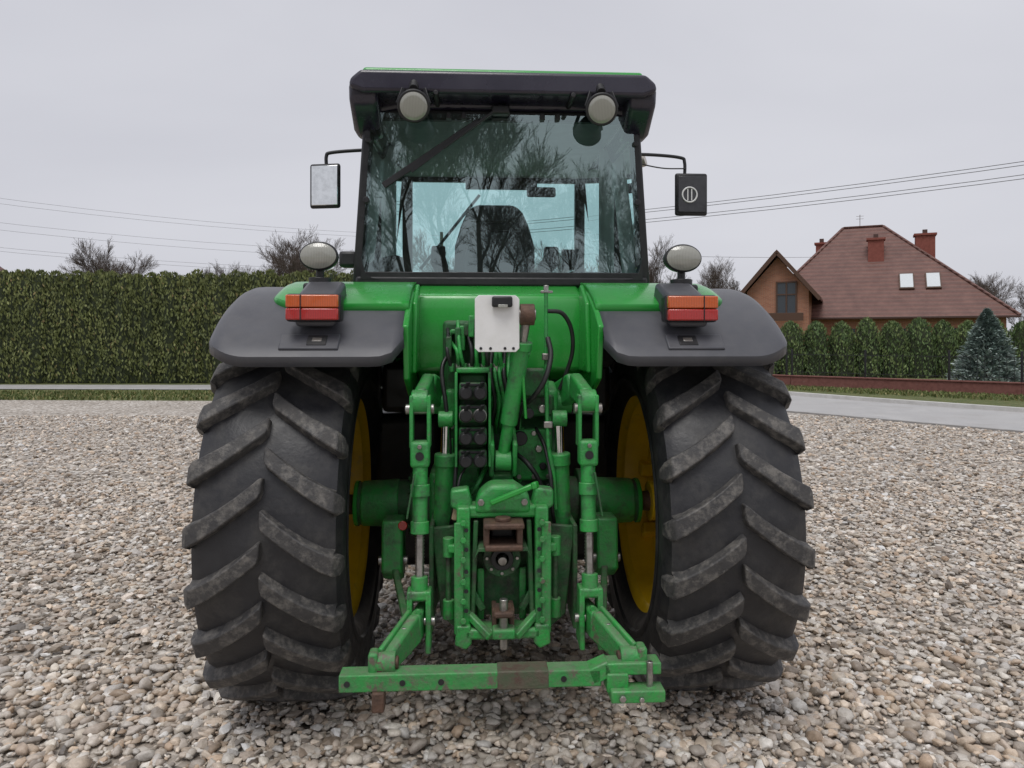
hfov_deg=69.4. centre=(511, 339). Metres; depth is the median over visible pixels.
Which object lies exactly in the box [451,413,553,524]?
transmission housing
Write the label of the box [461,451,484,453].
coupler label
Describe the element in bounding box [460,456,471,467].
dust cap
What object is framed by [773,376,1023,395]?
garden wall
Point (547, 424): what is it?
pipe clamp
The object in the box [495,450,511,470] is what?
top link eye
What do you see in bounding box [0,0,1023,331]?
sky
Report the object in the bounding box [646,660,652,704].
hitch bar pin
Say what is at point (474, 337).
valve part
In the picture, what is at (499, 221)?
seat seam
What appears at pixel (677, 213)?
mirror housing
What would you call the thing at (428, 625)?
fork
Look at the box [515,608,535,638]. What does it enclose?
brace
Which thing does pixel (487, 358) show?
hydraulic pipe
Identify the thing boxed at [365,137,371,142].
glass hinge
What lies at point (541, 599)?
bolt
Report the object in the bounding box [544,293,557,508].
breather pipe
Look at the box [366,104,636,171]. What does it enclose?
roof shell
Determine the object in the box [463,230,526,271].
seat back shell
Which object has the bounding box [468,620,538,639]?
crossbar
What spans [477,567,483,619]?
drawbar hanger
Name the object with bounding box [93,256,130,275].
bare tree
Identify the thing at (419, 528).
lift link collar
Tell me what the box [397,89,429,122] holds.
roof lamp rim
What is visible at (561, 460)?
lift cylinder cap
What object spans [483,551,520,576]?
pto housing
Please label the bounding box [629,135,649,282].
pillar
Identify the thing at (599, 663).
hitch bar crank
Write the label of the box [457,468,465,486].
sensor cable
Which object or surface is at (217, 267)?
bare tree
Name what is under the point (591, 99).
roof lamp rim
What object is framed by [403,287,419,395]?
fender inner wall
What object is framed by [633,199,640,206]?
glass hinge
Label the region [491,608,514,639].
drawbar
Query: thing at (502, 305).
plate lamp lens
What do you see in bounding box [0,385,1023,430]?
road
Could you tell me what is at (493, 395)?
hydraulic pipe
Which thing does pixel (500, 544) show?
clevis
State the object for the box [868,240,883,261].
chimney
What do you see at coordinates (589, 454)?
link hole
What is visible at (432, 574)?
side web
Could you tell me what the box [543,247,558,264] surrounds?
armrest pivot
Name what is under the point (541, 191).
interior mirror
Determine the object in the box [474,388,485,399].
dust cap
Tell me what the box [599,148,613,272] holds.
pillar trim
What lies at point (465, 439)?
dust cap
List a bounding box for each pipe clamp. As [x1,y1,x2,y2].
[542,353,547,359]
[543,421,552,427]
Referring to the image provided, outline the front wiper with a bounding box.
[419,194,480,269]
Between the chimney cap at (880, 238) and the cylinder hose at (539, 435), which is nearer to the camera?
the cylinder hose at (539, 435)
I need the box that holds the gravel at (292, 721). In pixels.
[187,631,410,767]
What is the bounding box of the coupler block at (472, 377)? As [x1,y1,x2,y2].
[459,373,485,448]
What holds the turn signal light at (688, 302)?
attached to the tail lamp housing at (664, 308)
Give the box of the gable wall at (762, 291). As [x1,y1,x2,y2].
[747,257,811,332]
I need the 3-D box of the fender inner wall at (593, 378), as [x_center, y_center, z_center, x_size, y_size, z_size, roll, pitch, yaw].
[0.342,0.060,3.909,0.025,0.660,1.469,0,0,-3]
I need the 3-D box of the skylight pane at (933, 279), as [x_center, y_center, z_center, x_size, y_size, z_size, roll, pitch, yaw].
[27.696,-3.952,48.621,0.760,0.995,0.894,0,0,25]
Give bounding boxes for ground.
[0,377,1023,407]
[0,400,1023,767]
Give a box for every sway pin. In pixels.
[378,555,407,565]
[593,552,620,561]
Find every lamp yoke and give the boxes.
[409,80,418,88]
[596,83,605,92]
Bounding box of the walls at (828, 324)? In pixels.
[812,318,1006,335]
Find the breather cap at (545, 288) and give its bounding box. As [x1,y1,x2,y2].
[543,285,548,292]
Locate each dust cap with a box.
[460,388,471,399]
[460,410,471,421]
[460,433,471,444]
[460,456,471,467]
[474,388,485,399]
[474,410,485,421]
[474,433,485,444]
[474,456,485,467]
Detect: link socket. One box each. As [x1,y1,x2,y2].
[411,575,427,591]
[582,572,597,588]
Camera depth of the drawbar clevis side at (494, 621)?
3.00 m
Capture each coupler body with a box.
[459,382,486,399]
[459,404,486,421]
[459,426,486,444]
[459,447,486,466]
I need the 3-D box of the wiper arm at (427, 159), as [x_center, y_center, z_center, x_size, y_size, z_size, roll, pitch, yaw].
[-0.423,-0.900,3.698,0.166,0.128,0.017,0,0,-3]
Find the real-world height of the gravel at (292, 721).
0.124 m
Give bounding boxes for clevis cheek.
[483,526,488,546]
[515,530,522,544]
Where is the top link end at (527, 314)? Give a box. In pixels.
[519,304,534,324]
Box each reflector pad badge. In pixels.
[306,335,327,344]
[677,335,698,344]
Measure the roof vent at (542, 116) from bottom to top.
0.035 m
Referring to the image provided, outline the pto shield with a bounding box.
[474,536,531,558]
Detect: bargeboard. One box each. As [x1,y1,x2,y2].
[740,251,777,292]
[777,251,821,299]
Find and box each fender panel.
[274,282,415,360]
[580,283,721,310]
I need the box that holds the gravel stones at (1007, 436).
[0,414,1023,483]
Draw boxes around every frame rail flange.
[454,522,463,633]
[541,521,550,632]
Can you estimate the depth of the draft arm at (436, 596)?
3.33 m
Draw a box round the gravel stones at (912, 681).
[0,655,1023,767]
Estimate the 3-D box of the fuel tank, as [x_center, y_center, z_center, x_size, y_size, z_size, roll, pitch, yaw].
[-0.636,0.880,4.795,0.420,0.900,0.950,0,0,-3]
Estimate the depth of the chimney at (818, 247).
55.44 m
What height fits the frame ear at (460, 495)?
0.105 m
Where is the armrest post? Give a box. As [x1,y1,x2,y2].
[545,268,551,272]
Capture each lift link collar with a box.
[410,484,429,496]
[411,520,428,534]
[579,482,596,494]
[580,519,597,531]
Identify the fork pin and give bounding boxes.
[424,616,434,625]
[574,613,585,621]
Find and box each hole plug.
[344,682,349,687]
[438,679,443,684]
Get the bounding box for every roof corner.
[349,84,383,139]
[619,92,655,143]
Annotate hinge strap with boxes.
[448,543,453,552]
[551,542,556,551]
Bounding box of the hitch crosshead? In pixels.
[469,501,534,517]
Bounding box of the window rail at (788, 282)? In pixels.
[776,281,796,282]
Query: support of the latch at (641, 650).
attached to the hitch bar at (455, 677)
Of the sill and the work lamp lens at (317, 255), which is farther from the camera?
the sill
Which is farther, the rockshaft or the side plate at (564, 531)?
the rockshaft
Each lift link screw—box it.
[415,535,423,576]
[585,532,593,573]
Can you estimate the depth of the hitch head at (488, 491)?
3.06 m
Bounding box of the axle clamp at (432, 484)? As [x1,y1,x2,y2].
[429,464,434,525]
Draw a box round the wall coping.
[790,375,1021,383]
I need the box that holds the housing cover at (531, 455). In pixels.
[514,428,551,479]
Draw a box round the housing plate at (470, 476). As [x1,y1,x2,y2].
[457,466,479,500]
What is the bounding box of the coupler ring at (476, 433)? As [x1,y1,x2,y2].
[473,431,486,444]
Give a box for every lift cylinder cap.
[434,452,454,467]
[552,451,569,466]
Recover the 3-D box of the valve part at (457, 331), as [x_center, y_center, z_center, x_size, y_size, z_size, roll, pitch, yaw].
[-0.245,-0.001,3.365,0.026,0.110,0.170,0,0,-3]
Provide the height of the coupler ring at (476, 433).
0.060 m
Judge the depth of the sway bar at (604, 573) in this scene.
3.34 m
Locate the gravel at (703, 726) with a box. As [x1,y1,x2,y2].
[586,643,796,760]
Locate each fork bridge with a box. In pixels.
[411,589,428,600]
[581,583,598,597]
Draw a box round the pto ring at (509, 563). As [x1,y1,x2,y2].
[491,551,513,570]
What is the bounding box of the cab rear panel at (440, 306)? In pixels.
[417,286,580,379]
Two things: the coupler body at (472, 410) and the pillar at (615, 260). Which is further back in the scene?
the pillar at (615, 260)
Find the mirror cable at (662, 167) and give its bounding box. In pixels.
[642,164,684,168]
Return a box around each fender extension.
[209,287,404,366]
[599,289,786,365]
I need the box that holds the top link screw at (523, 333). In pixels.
[519,325,529,342]
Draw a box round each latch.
[368,648,378,672]
[636,642,646,660]
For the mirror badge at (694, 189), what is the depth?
4.50 m
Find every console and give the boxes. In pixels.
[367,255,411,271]
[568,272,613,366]
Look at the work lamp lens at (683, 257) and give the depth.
3.37 m
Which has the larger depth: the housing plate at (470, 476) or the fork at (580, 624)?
the housing plate at (470, 476)
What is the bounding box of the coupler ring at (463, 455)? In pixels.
[459,454,472,466]
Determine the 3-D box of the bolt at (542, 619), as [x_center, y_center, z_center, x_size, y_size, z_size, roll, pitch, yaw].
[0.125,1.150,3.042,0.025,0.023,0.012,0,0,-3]
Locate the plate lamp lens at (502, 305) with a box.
[498,304,507,307]
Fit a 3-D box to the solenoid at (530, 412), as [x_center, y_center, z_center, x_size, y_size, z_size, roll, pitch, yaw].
[0.076,0.330,3.337,0.044,0.044,0.060,0,0,-3]
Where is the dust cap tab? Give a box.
[478,382,484,387]
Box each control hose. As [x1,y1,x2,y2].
[440,350,452,453]
[470,454,494,496]
[517,452,542,484]
[520,337,553,407]
[547,309,574,389]
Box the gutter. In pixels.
[811,315,1020,319]
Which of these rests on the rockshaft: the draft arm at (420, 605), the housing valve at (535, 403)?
the housing valve at (535, 403)
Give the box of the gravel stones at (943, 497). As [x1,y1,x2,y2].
[0,480,1023,662]
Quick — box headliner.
[383,121,618,178]
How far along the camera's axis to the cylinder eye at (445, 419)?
3.24 m
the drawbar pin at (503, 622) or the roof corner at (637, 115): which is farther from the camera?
the roof corner at (637, 115)
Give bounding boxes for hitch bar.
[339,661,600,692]
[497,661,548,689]
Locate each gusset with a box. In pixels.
[470,585,485,611]
[519,590,528,610]
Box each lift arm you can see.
[415,374,434,400]
[431,374,441,406]
[555,374,574,405]
[569,373,591,401]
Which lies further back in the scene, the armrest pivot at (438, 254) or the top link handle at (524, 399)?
the armrest pivot at (438, 254)
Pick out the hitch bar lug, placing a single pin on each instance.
(378, 702)
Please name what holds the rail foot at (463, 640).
attached to the frame backplate
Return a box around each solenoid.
[527,408,533,418]
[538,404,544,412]
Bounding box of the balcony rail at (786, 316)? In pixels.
[769,313,802,320]
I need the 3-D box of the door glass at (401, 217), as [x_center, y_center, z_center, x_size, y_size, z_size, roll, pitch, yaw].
[-0.736,-0.455,4.745,0.062,1.370,0.839,0,0,5]
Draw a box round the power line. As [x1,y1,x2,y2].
[0,161,1023,269]
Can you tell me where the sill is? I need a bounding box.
[356,276,646,287]
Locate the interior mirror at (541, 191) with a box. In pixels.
[527,187,555,196]
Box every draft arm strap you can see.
[378,610,410,651]
[599,606,635,645]
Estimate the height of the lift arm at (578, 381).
0.139 m
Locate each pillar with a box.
[353,131,373,281]
[378,212,380,257]
[407,177,412,271]
[574,179,580,271]
[614,207,617,272]
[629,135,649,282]
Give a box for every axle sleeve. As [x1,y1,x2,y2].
[360,479,399,525]
[597,477,635,522]
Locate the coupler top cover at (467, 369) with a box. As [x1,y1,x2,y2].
[456,366,489,372]
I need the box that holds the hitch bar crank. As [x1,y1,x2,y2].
[587,654,609,682]
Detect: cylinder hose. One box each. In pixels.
[449,445,458,524]
[534,427,555,522]
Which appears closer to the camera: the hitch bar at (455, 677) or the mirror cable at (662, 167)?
the hitch bar at (455, 677)
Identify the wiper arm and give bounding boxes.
[411,147,443,172]
[443,105,501,148]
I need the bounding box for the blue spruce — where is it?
[943,307,1020,381]
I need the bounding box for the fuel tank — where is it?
[375,410,440,564]
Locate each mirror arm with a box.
[324,148,361,163]
[641,153,686,172]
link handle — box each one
[406,474,414,518]
[522,376,526,418]
[594,472,602,516]
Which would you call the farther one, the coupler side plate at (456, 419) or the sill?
the sill
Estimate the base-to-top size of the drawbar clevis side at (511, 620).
0.090 m
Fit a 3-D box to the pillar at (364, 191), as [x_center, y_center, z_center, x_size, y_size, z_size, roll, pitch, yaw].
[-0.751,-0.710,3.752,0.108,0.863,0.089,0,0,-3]
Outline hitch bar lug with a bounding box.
[372,691,385,712]
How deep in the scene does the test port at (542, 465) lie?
3.39 m
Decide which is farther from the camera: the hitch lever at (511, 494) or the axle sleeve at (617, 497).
the axle sleeve at (617, 497)
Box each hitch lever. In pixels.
[490,483,531,505]
[531,481,538,489]
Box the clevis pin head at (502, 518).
[495,515,510,521]
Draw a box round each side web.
[429,513,436,630]
[568,515,576,627]
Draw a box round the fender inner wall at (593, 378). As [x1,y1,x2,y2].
[572,288,603,404]
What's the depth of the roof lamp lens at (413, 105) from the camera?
3.48 m
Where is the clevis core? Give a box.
[490,530,513,536]
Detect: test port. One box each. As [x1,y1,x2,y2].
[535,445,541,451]
[539,462,546,469]
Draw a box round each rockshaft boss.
[446,389,454,424]
[543,381,557,420]
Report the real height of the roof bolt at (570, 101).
0.024 m
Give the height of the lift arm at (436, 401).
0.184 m
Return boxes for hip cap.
[794,227,844,274]
[882,225,1020,314]
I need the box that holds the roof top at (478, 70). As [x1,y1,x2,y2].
[363,67,641,74]
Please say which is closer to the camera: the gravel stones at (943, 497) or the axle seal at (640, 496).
the axle seal at (640, 496)
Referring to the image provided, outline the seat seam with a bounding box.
[469,221,520,222]
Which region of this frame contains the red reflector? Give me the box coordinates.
[398,521,406,529]
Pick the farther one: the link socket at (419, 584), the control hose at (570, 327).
the control hose at (570, 327)
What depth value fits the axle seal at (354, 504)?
3.66 m
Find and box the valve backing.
[443,320,504,393]
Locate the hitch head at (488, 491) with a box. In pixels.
[475,479,529,512]
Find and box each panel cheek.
[412,284,419,372]
[579,285,590,372]
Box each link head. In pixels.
[410,440,429,467]
[578,439,597,465]
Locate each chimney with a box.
[816,244,823,251]
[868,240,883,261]
[915,235,934,256]
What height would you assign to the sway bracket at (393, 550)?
0.296 m
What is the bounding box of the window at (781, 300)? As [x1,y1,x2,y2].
[777,283,794,312]
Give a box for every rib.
[470,518,477,613]
[526,517,533,613]
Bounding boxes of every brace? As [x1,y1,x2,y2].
[469,611,491,639]
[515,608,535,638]
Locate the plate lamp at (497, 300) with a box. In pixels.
[492,296,512,306]
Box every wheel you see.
[182,363,383,701]
[600,360,815,690]
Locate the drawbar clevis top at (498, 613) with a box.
[493,603,513,618]
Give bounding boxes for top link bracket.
[488,425,493,476]
[510,426,517,476]
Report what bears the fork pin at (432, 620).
attached to the draft arm at (420, 605)
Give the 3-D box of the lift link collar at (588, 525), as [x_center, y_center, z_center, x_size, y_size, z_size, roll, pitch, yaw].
[0.322,0.775,3.098,0.076,0.057,0.080,0,0,-3]
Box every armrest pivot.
[431,246,445,263]
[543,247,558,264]
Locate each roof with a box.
[744,250,786,294]
[799,226,1017,317]
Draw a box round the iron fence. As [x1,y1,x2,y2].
[780,349,1023,382]
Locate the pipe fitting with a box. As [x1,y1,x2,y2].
[449,363,454,371]
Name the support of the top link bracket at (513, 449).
attached to the transmission housing at (534, 421)
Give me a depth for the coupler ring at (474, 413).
3.17 m
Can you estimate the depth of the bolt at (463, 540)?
3.02 m
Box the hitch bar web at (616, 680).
[604,673,627,692]
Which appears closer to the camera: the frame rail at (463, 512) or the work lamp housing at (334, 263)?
the frame rail at (463, 512)
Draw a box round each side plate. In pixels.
[434,525,453,625]
[455,372,457,466]
[487,372,490,466]
[551,523,571,624]
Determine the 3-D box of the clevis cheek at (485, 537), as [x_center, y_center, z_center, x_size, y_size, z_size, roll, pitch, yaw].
[-0.108,0.800,3.087,0.024,0.080,0.180,0,0,-3]
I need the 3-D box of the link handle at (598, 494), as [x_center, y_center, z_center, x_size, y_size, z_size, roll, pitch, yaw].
[0.359,0.640,3.068,0.037,0.182,0.030,0,0,-3]
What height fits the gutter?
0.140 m
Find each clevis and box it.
[409,395,413,447]
[427,394,431,446]
[483,517,524,529]
[485,533,522,551]
[576,394,581,446]
[592,395,598,445]
[608,681,664,703]
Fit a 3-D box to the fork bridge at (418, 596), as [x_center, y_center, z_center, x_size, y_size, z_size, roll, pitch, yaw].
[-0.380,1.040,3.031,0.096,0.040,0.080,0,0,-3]
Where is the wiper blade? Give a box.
[382,118,480,187]
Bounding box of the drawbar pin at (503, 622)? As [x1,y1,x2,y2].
[499,598,507,649]
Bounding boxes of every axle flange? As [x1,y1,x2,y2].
[410,471,415,535]
[573,468,584,532]
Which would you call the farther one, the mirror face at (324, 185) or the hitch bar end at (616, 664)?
the mirror face at (324, 185)
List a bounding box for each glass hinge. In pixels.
[363,197,369,203]
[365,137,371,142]
[632,141,637,146]
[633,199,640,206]
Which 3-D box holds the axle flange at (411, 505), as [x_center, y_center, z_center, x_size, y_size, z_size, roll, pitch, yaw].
[-0.489,0.830,3.777,0.040,0.330,0.330,0,0,-3]
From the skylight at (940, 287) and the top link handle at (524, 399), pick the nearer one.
the top link handle at (524, 399)
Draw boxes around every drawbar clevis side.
[492,601,496,625]
[508,600,513,624]
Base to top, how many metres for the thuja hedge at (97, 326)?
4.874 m
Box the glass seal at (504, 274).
[365,272,637,277]
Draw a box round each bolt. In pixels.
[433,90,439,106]
[460,537,465,543]
[460,599,465,604]
[477,499,483,505]
[521,499,527,504]
[539,597,544,602]
[539,616,544,622]
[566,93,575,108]
[619,695,626,702]
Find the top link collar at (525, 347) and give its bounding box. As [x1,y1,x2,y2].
[517,340,532,351]
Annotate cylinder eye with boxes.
[438,411,452,426]
[551,410,566,426]
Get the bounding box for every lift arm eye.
[411,390,428,411]
[578,389,596,410]
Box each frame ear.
[450,485,471,509]
[531,485,552,507]
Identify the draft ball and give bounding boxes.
[375,651,398,671]
[616,645,640,660]
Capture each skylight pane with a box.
[900,273,912,287]
[926,273,940,286]
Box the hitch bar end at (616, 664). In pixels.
[605,654,660,674]
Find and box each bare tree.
[58,236,159,277]
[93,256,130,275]
[202,259,258,277]
[257,224,320,274]
[257,231,352,278]
[413,228,454,271]
[413,230,426,271]
[533,241,568,272]
[534,245,573,272]
[648,234,673,282]
[649,264,689,282]
[696,270,739,290]
[699,256,734,289]
[968,273,1023,301]
[980,273,1006,297]
[1000,284,1023,324]
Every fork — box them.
[396,87,404,102]
[407,586,413,654]
[423,87,430,103]
[425,586,431,653]
[576,583,584,649]
[585,91,591,106]
[594,583,602,649]
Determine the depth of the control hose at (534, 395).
3.22 m
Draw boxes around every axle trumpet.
[357,477,428,524]
[570,476,638,523]
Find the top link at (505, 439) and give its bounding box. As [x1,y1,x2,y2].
[498,424,513,453]
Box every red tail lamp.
[285,308,338,319]
[667,309,717,320]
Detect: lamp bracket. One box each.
[296,282,345,325]
[654,283,706,326]
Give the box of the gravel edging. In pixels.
[786,410,1023,432]
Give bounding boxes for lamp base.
[309,277,330,281]
[670,279,691,284]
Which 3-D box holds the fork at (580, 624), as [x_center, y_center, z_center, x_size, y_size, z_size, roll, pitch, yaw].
[0.285,1.145,3.078,0.022,0.249,0.119,0,0,-3]
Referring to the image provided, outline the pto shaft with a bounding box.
[497,553,506,565]
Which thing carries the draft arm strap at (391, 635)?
attached to the draft arm at (404, 643)
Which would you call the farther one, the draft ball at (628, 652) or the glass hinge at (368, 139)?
the glass hinge at (368, 139)
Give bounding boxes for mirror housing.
[310,163,340,208]
[675,173,706,215]
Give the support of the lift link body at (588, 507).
on the fork bridge at (591, 593)
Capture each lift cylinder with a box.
[433,467,453,526]
[554,466,570,524]
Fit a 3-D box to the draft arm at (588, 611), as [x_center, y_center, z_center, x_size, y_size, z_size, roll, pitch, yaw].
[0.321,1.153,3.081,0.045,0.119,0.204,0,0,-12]
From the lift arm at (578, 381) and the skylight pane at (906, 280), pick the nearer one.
the lift arm at (578, 381)
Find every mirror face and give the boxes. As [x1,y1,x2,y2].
[311,165,337,205]
[678,176,705,211]
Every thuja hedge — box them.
[0,268,353,383]
[773,317,1023,377]
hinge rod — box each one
[446,558,450,599]
[552,556,557,597]
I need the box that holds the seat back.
[455,205,533,271]
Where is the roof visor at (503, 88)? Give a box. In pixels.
[349,69,655,107]
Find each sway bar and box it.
[392,569,406,617]
[601,565,607,609]
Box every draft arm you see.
[385,615,420,664]
[411,601,424,639]
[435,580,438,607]
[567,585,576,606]
[585,598,598,636]
[590,611,628,654]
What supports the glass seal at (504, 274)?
on the sill
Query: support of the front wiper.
attached to the windshield
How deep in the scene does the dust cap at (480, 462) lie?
3.15 m
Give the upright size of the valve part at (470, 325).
0.096 m
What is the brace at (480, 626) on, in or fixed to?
attached to the frame backplate
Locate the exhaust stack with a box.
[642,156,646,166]
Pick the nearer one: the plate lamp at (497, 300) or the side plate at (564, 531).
the plate lamp at (497, 300)
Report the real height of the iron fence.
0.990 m
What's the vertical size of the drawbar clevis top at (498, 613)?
0.025 m
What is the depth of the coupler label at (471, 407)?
3.19 m
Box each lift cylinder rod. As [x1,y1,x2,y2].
[440,427,450,454]
[554,426,563,453]
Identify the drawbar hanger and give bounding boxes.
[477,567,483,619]
[519,566,525,618]
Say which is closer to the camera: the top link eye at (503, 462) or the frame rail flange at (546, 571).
the frame rail flange at (546, 571)
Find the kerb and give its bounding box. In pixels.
[789,391,1023,411]
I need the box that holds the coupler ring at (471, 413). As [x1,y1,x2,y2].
[459,409,472,422]
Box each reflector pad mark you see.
[312,337,321,340]
[683,337,692,340]
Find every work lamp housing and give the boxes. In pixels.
[299,241,338,270]
[663,244,701,272]
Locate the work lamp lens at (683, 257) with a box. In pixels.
[667,246,700,269]
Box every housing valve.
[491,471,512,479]
[521,395,553,415]
[525,368,544,396]
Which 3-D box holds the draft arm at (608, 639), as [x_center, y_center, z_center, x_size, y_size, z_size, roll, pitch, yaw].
[0.387,1.169,2.901,0.045,0.147,0.248,0,0,-28]
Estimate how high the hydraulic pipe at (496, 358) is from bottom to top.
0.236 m
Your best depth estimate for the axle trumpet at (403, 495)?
3.67 m
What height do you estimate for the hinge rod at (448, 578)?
0.260 m
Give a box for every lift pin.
[405,404,433,413]
[573,403,602,413]
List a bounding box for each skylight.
[899,273,914,289]
[925,272,941,288]
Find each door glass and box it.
[381,167,406,368]
[580,169,611,372]
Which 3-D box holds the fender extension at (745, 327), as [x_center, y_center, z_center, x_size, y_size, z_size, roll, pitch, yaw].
[0.756,-0.056,3.863,0.820,0.418,1.600,0,0,-3]
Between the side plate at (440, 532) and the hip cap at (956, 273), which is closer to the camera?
the side plate at (440, 532)
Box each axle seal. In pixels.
[352,480,360,525]
[632,477,642,521]
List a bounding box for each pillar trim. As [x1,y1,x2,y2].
[381,145,395,364]
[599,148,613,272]
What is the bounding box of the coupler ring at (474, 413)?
[473,409,486,422]
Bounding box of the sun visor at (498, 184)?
[466,178,536,189]
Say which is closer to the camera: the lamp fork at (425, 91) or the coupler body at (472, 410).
the coupler body at (472, 410)
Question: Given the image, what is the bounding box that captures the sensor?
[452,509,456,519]
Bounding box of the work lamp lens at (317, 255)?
[300,243,335,267]
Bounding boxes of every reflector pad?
[278,334,340,349]
[665,334,724,349]
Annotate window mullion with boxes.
[795,283,796,312]
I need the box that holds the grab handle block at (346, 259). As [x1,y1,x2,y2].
[339,251,354,267]
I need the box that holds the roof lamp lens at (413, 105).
[400,92,426,119]
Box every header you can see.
[382,110,621,124]
[412,177,575,183]
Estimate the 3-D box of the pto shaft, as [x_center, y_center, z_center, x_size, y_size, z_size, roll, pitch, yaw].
[-0.043,0.920,3.135,0.038,0.038,0.130,0,0,-3]
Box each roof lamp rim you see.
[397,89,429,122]
[585,92,617,125]
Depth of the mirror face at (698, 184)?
4.51 m
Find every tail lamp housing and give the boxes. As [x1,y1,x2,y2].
[286,294,342,321]
[661,295,716,322]
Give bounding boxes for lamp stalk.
[316,270,323,276]
[677,272,684,278]
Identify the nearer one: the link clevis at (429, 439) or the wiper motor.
the link clevis at (429, 439)
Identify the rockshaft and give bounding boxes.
[434,392,571,413]
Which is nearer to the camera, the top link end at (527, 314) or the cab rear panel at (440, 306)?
the top link end at (527, 314)
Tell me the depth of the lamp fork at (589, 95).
3.56 m
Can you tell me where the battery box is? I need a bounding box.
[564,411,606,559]
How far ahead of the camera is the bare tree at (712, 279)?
77.41 m
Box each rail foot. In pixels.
[455,623,471,648]
[533,622,549,647]
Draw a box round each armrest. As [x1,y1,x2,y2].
[431,257,447,271]
[538,258,558,272]
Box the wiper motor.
[491,105,509,115]
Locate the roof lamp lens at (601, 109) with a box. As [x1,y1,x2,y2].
[588,95,614,122]
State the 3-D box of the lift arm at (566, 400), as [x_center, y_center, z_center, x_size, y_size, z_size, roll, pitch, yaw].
[0.249,0.247,3.454,0.055,0.184,0.219,0,0,-23]
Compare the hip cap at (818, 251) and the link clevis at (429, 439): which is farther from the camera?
the hip cap at (818, 251)
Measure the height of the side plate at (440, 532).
0.448 m
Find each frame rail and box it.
[457,505,469,623]
[532,504,547,622]
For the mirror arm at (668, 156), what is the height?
0.150 m
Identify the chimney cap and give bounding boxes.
[866,237,885,241]
[913,232,936,237]
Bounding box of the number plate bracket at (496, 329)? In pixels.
[475,295,518,351]
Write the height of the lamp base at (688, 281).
0.050 m
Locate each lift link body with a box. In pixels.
[412,467,427,521]
[581,466,595,519]
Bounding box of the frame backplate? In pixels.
[470,500,531,614]
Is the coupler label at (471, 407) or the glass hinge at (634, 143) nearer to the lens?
the coupler label at (471, 407)
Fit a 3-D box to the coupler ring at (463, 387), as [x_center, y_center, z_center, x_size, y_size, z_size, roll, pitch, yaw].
[-0.199,0.228,3.179,0.060,0.060,0.025,0,0,-3]
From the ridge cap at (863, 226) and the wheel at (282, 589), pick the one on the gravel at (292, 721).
the wheel at (282, 589)
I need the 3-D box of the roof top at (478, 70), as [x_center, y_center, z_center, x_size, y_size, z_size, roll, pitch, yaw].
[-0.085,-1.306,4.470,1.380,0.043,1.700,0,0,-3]
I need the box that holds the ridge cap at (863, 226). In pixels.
[844,225,882,227]
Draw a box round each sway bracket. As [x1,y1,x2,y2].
[381,514,405,578]
[593,512,617,574]
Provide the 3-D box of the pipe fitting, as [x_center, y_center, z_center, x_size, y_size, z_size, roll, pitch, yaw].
[-0.268,0.122,3.286,0.029,0.039,0.028,0,0,-3]
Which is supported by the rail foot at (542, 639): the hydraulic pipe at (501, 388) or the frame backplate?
the frame backplate
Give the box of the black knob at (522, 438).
[516,431,527,445]
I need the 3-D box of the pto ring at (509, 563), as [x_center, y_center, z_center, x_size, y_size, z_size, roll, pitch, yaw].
[-0.044,0.920,3.151,0.096,0.096,0.100,0,0,-3]
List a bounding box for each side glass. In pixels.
[365,143,382,271]
[613,145,636,272]
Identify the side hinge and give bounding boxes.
[443,536,453,557]
[443,598,453,619]
[551,535,560,555]
[551,596,560,617]
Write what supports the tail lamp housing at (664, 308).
attached to the lamp bracket at (662, 289)
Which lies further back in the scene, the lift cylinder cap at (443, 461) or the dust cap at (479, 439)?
the lift cylinder cap at (443, 461)
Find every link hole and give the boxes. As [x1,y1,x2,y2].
[415,452,423,460]
[585,451,593,458]
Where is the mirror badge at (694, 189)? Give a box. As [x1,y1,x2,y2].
[682,187,697,202]
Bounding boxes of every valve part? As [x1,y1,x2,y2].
[446,337,451,357]
[455,327,460,347]
[460,326,464,350]
[464,323,467,335]
[468,315,473,336]
[473,319,478,355]
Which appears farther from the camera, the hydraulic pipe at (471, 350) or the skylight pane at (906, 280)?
the skylight pane at (906, 280)
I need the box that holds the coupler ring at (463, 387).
[459,386,472,399]
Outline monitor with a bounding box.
[562,249,583,269]
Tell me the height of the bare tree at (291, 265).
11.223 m
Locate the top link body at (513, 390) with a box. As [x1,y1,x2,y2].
[500,351,528,426]
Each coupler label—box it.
[461,406,484,408]
[461,428,484,430]
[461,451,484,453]
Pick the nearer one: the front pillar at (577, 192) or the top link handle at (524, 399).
the top link handle at (524, 399)
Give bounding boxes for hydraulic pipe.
[445,328,451,366]
[450,330,459,365]
[456,320,464,366]
[467,336,473,365]
[474,344,478,365]
[481,352,485,365]
[485,352,489,365]
[489,352,496,425]
[493,360,500,433]
[494,352,497,365]
[497,352,504,433]
[498,352,502,365]
[502,352,506,389]
[506,352,510,377]
[516,394,522,429]
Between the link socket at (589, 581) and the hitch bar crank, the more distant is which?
the link socket at (589, 581)
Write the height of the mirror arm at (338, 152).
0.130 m

